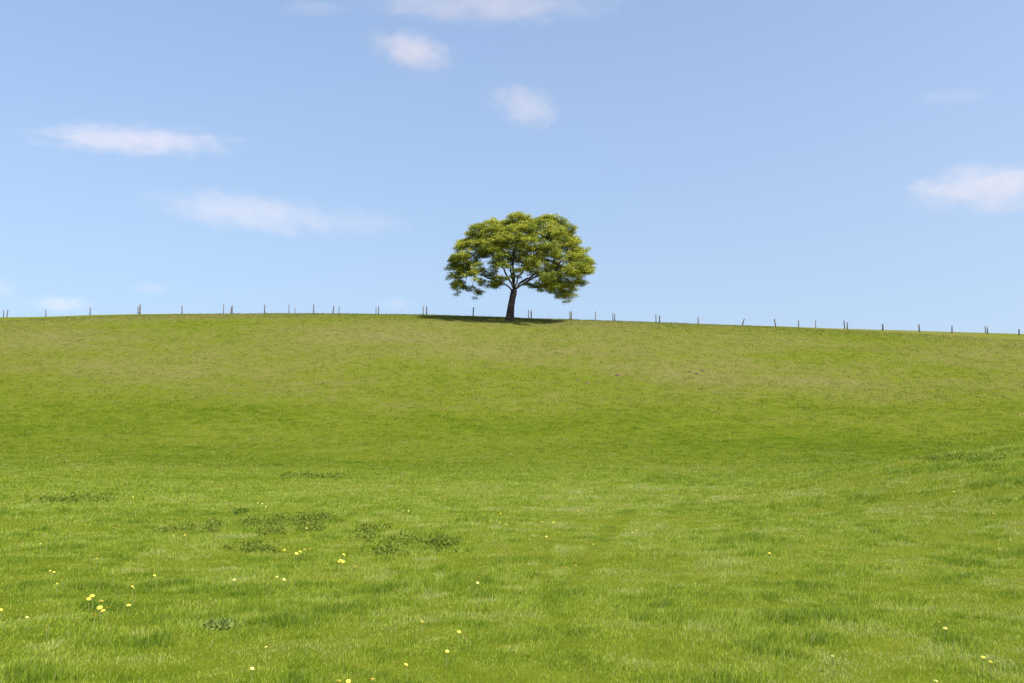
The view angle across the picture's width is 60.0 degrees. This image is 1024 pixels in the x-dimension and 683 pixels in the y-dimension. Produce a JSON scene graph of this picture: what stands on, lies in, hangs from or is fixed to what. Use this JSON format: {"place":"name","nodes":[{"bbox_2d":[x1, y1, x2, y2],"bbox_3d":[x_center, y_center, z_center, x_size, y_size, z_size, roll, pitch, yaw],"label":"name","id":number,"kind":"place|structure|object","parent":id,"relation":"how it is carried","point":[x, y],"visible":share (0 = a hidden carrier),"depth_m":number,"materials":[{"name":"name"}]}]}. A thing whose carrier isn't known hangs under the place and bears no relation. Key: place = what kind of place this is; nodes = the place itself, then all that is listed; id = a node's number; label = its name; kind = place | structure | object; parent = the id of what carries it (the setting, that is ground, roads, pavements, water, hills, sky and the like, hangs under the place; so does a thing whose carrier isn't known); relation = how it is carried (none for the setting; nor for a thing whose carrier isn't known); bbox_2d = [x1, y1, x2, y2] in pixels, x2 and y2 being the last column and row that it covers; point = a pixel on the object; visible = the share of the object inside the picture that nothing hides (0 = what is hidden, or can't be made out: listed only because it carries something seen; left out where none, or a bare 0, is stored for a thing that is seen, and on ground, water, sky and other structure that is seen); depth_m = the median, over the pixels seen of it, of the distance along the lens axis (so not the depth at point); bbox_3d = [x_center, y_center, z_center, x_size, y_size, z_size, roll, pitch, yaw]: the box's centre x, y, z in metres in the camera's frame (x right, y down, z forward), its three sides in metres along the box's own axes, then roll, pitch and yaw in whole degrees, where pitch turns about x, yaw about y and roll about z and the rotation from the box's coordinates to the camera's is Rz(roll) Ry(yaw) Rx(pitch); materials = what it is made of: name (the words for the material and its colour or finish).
{"place":"outdoors","nodes":[
{"label":"outdoors","id":0,"kind":"place"},
{"bbox_2d":[0,312,1023,682],"bbox_3d":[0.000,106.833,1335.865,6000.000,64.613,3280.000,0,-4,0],"label":"ground","id":1,"kind":"structure","parent":0,"point":[344,359],"depth_m":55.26,"materials":[{"name":"green plant"}]},
{"bbox_2d":[25,491,129,503],"bbox_3d":[-9.894,3.546,20.230,2.170,0.320,4.023,2,-4,-31],"label":"weed patch","id":2,"kind":"object","parent":1,"relation":"on","point":[73,496],"visible":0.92,"depth_m":19.87,"materials":[{"name":"green plant"}]},
{"bbox_2d":[153,520,202,532],"bbox_3d":[-4.956,2.789,13.345,0.745,0.147,1.154,0,-4,0],"label":"weed patch","id":3,"kind":"object","parent":1,"relation":"on","point":[180,527],"visible":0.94,"depth_m":13.19,"materials":[{"name":"green plant"}]},
{"bbox_2d":[198,515,227,531],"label":"weed patch","id":4,"kind":"object","parent":1,"relation":"on","point":[214,525],"visible":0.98,"depth_m":13.28,"materials":[{"name":"green plant"}]},
{"bbox_2d":[198,617,244,629],"bbox_3d":[-2.060,1.991,6.276,0.366,0.071,0.299,-3,-5,36],"label":"weed patch","id":5,"kind":"object","parent":1,"relation":"on","point":[223,622],"visible":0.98,"depth_m":6.24,"materials":[{"name":"green plant"}]},
{"bbox_2d":[231,505,249,514],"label":"weed patch","id":6,"kind":"object","parent":1,"relation":"on","point":[237,510],"visible":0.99,"depth_m":15.92,"materials":[{"name":"green plant"}]},
{"bbox_2d":[218,539,280,554],"bbox_3d":[-3.208,2.560,11.119,0.873,0.112,1.210,0,-4,0],"label":"weed patch","id":7,"kind":"object","parent":1,"relation":"on","point":[254,546],"visible":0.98,"depth_m":11.02,"materials":[{"name":"green plant"}]},
{"bbox_2d":[233,509,342,535],"bbox_3d":[-3.509,2.834,14.033,1.657,0.262,3.370,1,-4,-12],"label":"weed patch","id":8,"kind":"object","parent":1,"relation":"on","point":[294,518],"visible":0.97,"depth_m":13.89,"materials":[{"name":"green plant"}]},
{"bbox_2d":[272,470,380,479],"bbox_3d":[-6.838,4.976,33.394,3.930,0.423,5.913,1,-4,-19],"label":"weed patch","id":9,"kind":"object","parent":1,"relation":"on","point":[338,475],"visible":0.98,"depth_m":32.89,"materials":[{"name":"green plant"}]},
{"bbox_2d":[348,522,423,555],"bbox_3d":[-1.736,2.642,12.025,1.015,0.266,3.789,1,-4,-14],"label":"weed patch","id":10,"kind":"object","parent":1,"relation":"on","point":[383,549],"visible":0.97,"depth_m":11.84,"materials":[{"name":"green plant"}]},
{"bbox_2d":[421,532,463,552],"bbox_3d":[-0.894,2.586,11.423,0.568,0.209,2.046,0,-4,0],"label":"weed patch","id":11,"kind":"object","parent":1,"relation":"on","point":[434,540],"visible":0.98,"depth_m":11.39,"materials":[{"name":"green plant"}]},
{"bbox_2d":[0,304,1019,334],"bbox_3d":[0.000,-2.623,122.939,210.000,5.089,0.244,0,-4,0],"label":"wire fence","id":12,"kind":"object","parent":1,"relation":"on","point":[378,309],"visible":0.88,"depth_m":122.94,"materials":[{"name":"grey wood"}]},
{"bbox_2d":[443,211,597,320],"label":"sycamore tree","id":13,"kind":"object","parent":1,"relation":"on","point":[495,239],"visible":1,"depth_m":111.64,"materials":[{"name":"green plant"}]},
{"bbox_2d":[913,451,1023,460],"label":"weed patch","id":14,"kind":"object","parent":1,"relation":"on","point":[950,458],"visible":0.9,"depth_m":21.06,"materials":[{"name":"green plant"}]},
{"bbox_2d":[0,0,1023,333],"label":"sky","id":15,"kind":"structure","parent":0,"point":[861,162],"materials":[{"name":"blue"}]}
]}

